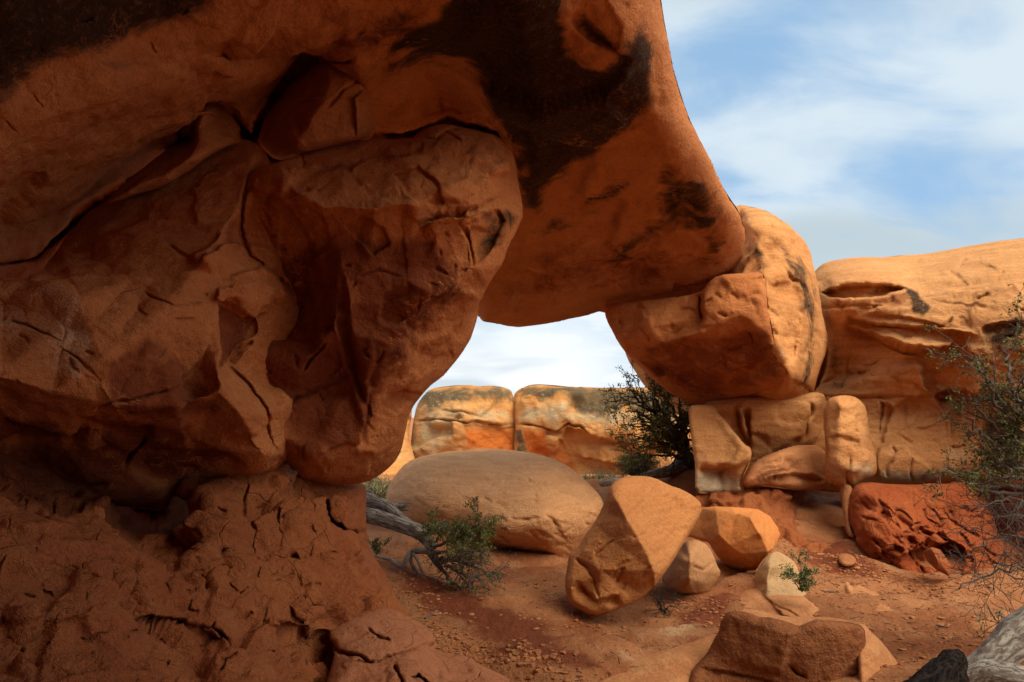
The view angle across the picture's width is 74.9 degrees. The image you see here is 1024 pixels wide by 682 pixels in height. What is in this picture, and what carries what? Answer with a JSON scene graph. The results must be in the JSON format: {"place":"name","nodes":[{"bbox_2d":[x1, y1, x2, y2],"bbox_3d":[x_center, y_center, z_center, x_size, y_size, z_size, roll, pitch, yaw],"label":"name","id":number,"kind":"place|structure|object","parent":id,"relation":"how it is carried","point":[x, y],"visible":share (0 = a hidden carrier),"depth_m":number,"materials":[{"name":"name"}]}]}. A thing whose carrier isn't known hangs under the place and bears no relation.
{"place":"outdoors","nodes":[
{"label":"outdoors","id":0,"kind":"place"},
{"bbox_2d":[368,533,1017,681],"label":"gravel","id":1,"kind":"structure","parent":0,"point":[470,649],"depth_m":4.96,"materials":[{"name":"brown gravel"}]},
{"bbox_2d":[363,418,1023,681],"bbox_3d":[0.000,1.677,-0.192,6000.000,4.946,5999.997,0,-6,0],"label":"ground","id":2,"kind":"structure","parent":0,"point":[820,515],"depth_m":5.35,"materials":[{"name":"soil"}]},
{"bbox_2d":[0,453,410,681],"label":"mudstone slope","id":3,"kind":"structure","parent":2,"relation":"on","point":[277,574],"depth_m":3.17,"materials":[{"name":"brown stone"}]},
{"bbox_2d":[0,139,298,511],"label":"tilted rock","id":4,"kind":"object","parent":3,"relation":"on","point":[140,333],"visible":0.86,"depth_m":3.81,"materials":[{"name":"stone"}]},
{"bbox_2d":[102,107,240,205],"bbox_3d":[-2.354,-1.356,4.810,0.636,0.992,0.880,-2,-7,14],"label":"wedge stone","id":5,"kind":"object","parent":4,"relation":"on","point":[210,135],"visible":0.92,"depth_m":4.61,"materials":[{"name":"stone"}]},
{"bbox_2d":[245,124,522,484],"bbox_3d":[-0.994,-0.363,5.211,2.178,3.029,1.661,0,-6,0],"label":"wedged boulder","id":6,"kind":"object","parent":3,"relation":"on","point":[391,253],"visible":0.92,"depth_m":4.82,"materials":[{"name":"stone"}]},
{"bbox_2d":[259,59,374,159],"bbox_3d":[-1.590,-1.853,5.246,0.960,0.964,0.687,0,-6,0],"label":"rock","id":7,"kind":"object","parent":6,"relation":"on","point":[318,105],"visible":0.86,"depth_m":5.06,"materials":[{"name":"stone"}]},
{"bbox_2d":[361,474,391,499],"bbox_3d":[-2.373,2.540,11.512,1.044,0.564,1.002,3,-7,-28],"label":"desert bush","id":8,"kind":"object","parent":2,"relation":"on","point":[378,488],"visible":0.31,"depth_m":11.41,"materials":[{"name":"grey plant"}]},
{"bbox_2d":[368,533,393,554],"bbox_3d":[-1.355,2.010,6.571,0.345,0.245,0.262,4,-7,-29],"label":"plant","id":9,"kind":"object","parent":2,"relation":"on","point":[377,550],"visible":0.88,"depth_m":6.57,"materials":[{"name":"green plant"}]},
{"bbox_2d":[0,0,827,418],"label":"sandstone arch","id":10,"kind":"structure","parent":2,"relation":"on","point":[664,254],"depth_m":5.47,"materials":[{"name":"orange stone"}]},
{"bbox_2d":[326,609,510,681],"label":"cracked ledge","id":11,"kind":"object","parent":2,"relation":"on","point":[385,645],"visible":1,"depth_m":3.60,"materials":[{"name":"brown stone"}]},
{"bbox_2d":[366,489,475,592],"bbox_3d":[-1.349,1.864,6.617,2.797,0.780,0.542,-6,-9,41],"label":"fallen log","id":12,"kind":"object","parent":2,"relation":"on","point":[384,513],"visible":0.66,"depth_m":6.33,"materials":[{"name":"grey wood"}]},
{"bbox_2d":[415,496,515,597],"bbox_3d":[-0.410,1.920,5.699,0.897,1.205,0.832,0,-6,0],"label":"living branch","id":13,"kind":"object","parent":12,"relation":"attached to","point":[462,530],"visible":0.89,"depth_m":5.70,"materials":[{"name":"green plant"}]},
{"bbox_2d":[386,449,602,556],"bbox_3d":[-0.181,2.238,8.709,2.628,1.480,3.598,2,-7,-19],"label":"boulder","id":14,"kind":"object","parent":2,"relation":"on","point":[544,504],"visible":0.82,"depth_m":7.92,"materials":[{"name":"stone"}]},
{"bbox_2d":[383,384,691,474],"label":"canyon cliff","id":15,"kind":"structure","parent":2,"relation":"on","point":[568,426],"depth_m":21.91,"materials":[{"name":"orange stone"}]},
{"bbox_2d":[580,469,620,479],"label":"desert bush","id":16,"kind":"object","parent":2,"relation":"on","point":[599,475],"visible":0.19,"depth_m":11.96,"materials":[{"name":"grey plant"}]},
{"bbox_2d":[599,478,618,486],"bbox_3d":[1.322,1.857,8.742,0.113,0.143,0.435,5,-8,-40],"label":"driftwood stick","id":17,"kind":"object","parent":2,"relation":"on","point":[606,482],"visible":0.54,"depth_m":8.78,"materials":[{"name":"grey wood"}]},
{"bbox_2d":[565,476,700,615],"bbox_3d":[0.996,1.656,5.614,0.890,0.968,1.404,-4,-8,30],"label":"boulder","id":18,"kind":"object","parent":2,"relation":"on","point":[624,553],"visible":1,"depth_m":5.21,"materials":[{"name":"stone"}]},
{"bbox_2d":[613,450,660,475],"bbox_3d":[2.111,2.088,11.324,0.864,0.527,0.908,0,-6,0],"label":"desert bush","id":19,"kind":"object","parent":2,"relation":"on","point":[625,462],"visible":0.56,"depth_m":11.19,"materials":[{"name":"green plant"}]},
{"bbox_2d":[598,360,697,476],"bbox_3d":[2.109,1.190,9.711,2.211,2.461,1.836,4,-8,-31],"label":"bush","id":20,"kind":"object","parent":2,"relation":"on","point":[673,435],"visible":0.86,"depth_m":9.71,"materials":[{"name":"green plant"}]},
{"bbox_2d":[602,634,716,681],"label":"half buried rock","id":21,"kind":"object","parent":2,"relation":"on","point":[677,663],"visible":0.64,"depth_m":4.10,"materials":[{"name":"stone"}]},
{"bbox_2d":[644,574,685,615],"bbox_3d":[1.216,2.048,5.303,0.362,0.392,0.313,0,-6,0],"label":"plant","id":22,"kind":"object","parent":2,"relation":"on","point":[661,609],"visible":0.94,"depth_m":5.29,"materials":[{"name":"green plant"}]},
{"bbox_2d":[658,466,696,495],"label":"soil bank","id":23,"kind":"structure","parent":2,"relation":"on","point":[684,479],"depth_m":9.64,"materials":[{"name":"brown soil"}]},
{"bbox_2d":[636,452,684,478],"bbox_3d":[2.333,1.831,10.038,1.096,0.438,0.325,5,-8,-37],"label":"exposed root","id":24,"kind":"object","parent":23,"relation":"on","point":[656,473],"visible":0.65,"depth_m":9.87,"materials":[{"name":"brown wood"}]},
{"bbox_2d":[662,540,719,594],"bbox_3d":[1.577,2.025,5.965,0.435,0.475,0.905,-5,-8,38],"label":"boulder","id":25,"kind":"object","parent":2,"relation":"on","point":[694,568],"visible":0.94,"depth_m":5.73,"materials":[{"name":"beige stone"}]},
{"bbox_2d":[688,506,779,570],"bbox_3d":[2.295,1.957,6.622,0.950,0.626,0.912,0,-6,0],"label":"boulder","id":26,"kind":"object","parent":2,"relation":"on","point":[742,539],"visible":0.98,"depth_m":6.38,"materials":[{"name":"orange stone"}]},
{"bbox_2d":[694,487,855,554],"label":"mudstone bank","id":27,"kind":"structure","parent":2,"relation":"on","point":[779,506],"depth_m":8.36,"materials":[{"name":"orange stone"}]},
{"bbox_2d":[689,392,830,493],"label":"sandstone buttress","id":28,"kind":"structure","parent":27,"relation":"on","point":[739,444],"depth_m":8.78,"materials":[{"name":"orange stone"}]},
{"bbox_2d":[689,611,865,681],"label":"sandstone block","id":29,"kind":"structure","parent":2,"relation":"on","point":[746,647],"depth_m":3.92,"materials":[{"name":"brown stone"}]},
{"bbox_2d":[739,589,818,616],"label":"half buried rock","id":30,"kind":"object","parent":2,"relation":"on","point":[787,605],"visible":0.39,"depth_m":5.35,"materials":[{"name":"stone"}]},
{"bbox_2d":[753,552,805,597],"bbox_3d":[2.372,2.127,5.857,0.486,0.413,1.267,-1,-7,11],"label":"pointed rock","id":31,"kind":"object","parent":2,"relation":"on","point":[765,580],"visible":0.48,"depth_m":5.79,"materials":[{"name":"stone"}]},
{"bbox_2d":[776,549,819,592],"bbox_3d":[2.259,1.815,5.271,0.323,0.347,0.242,-4,-8,34],"label":"plant","id":32,"kind":"object","parent":2,"relation":"on","point":[802,580],"visible":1,"depth_m":5.25,"materials":[{"name":"green plant"}]},
{"bbox_2d":[741,609,861,625],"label":"sandstone block","id":33,"kind":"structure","parent":2,"relation":"on","point":[798,621],"depth_m":4.51,"materials":[{"name":"orange stone"}]},
{"bbox_2d":[838,554,855,565],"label":"stone","id":34,"kind":"object","parent":2,"relation":"on","point":[847,559],"visible":1,"depth_m":6.74,"materials":[{"name":"orange stone"}]},
{"bbox_2d":[845,582,891,610],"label":"half buried rock","id":35,"kind":"object","parent":2,"relation":"on","point":[850,589],"visible":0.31,"depth_m":5.83,"materials":[{"name":"stone"}]},
{"bbox_2d":[858,624,896,681],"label":"sandstone block","id":36,"kind":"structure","parent":2,"relation":"on","point":[875,654],"depth_m":4.02,"materials":[{"name":"orange stone"}]},
{"bbox_2d":[814,238,1023,537],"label":"sandstone cliff","id":37,"kind":"structure","parent":2,"relation":"on","point":[880,377],"depth_m":8.77,"materials":[{"name":"orange stone"}]},
{"bbox_2d":[903,649,967,681],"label":"charred stump","id":38,"kind":"object","parent":2,"relation":"on","point":[948,665],"visible":1,"depth_m":2.36,"materials":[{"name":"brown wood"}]},
{"bbox_2d":[848,482,1023,574],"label":"mudstone outcrop","id":39,"kind":"object","parent":2,"relation":"on","point":[892,524],"visible":0.7,"depth_m":7.14,"materials":[{"name":"red stone"}]},
{"bbox_2d":[923,547,950,575],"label":"stone","id":40,"kind":"object","parent":2,"relation":"on","point":[933,560],"visible":0.92,"depth_m":6.12,"materials":[{"name":"orange stone"}]},
{"bbox_2d":[914,445,1023,640],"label":"bare shrub","id":41,"kind":"object","parent":2,"relation":"on","point":[994,511],"visible":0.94,"depth_m":4.21,"materials":[{"name":"grey plant"}]},
{"bbox_2d":[922,283,1023,505],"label":"shrub","id":42,"kind":"object","parent":2,"relation":"on","point":[1015,433],"visible":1,"depth_m":4.39,"materials":[{"name":"green plant"}]},
{"bbox_2d":[976,602,1004,636],"bbox_3d":[2.482,1.436,3.416,0.210,0.213,0.151,4,-8,-32],"label":"sprig","id":43,"kind":"object","parent":2,"relation":"on","point":[998,616],"visible":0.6,"depth_m":3.40,"materials":[{"name":"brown plant"}]},
{"bbox_2d":[969,608,1018,632],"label":"rock","id":44,"kind":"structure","parent":2,"relation":"on","point":[975,625],"depth_m":4.85,"materials":[{"name":"stone"}]},
{"bbox_2d":[967,605,1023,681],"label":"bleached log","id":45,"kind":"object","parent":2,"relation":"on","point":[997,655],"visible":0.86,"depth_m":2.79,"materials":[{"name":"grey wood"}]},
{"bbox_2d":[984,488,1023,547],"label":"mudstone ledge","id":46,"kind":"object","parent":2,"relation":"on","point":[1013,539],"visible":0.2,"depth_m":7.79,"materials":[{"name":"brown stone"}]},
{"bbox_2d":[411,0,1023,417],"label":"sky","id":47,"kind":"structure","parent":0,"point":[868,128],"materials":[{"name":"blue"}]}
]}

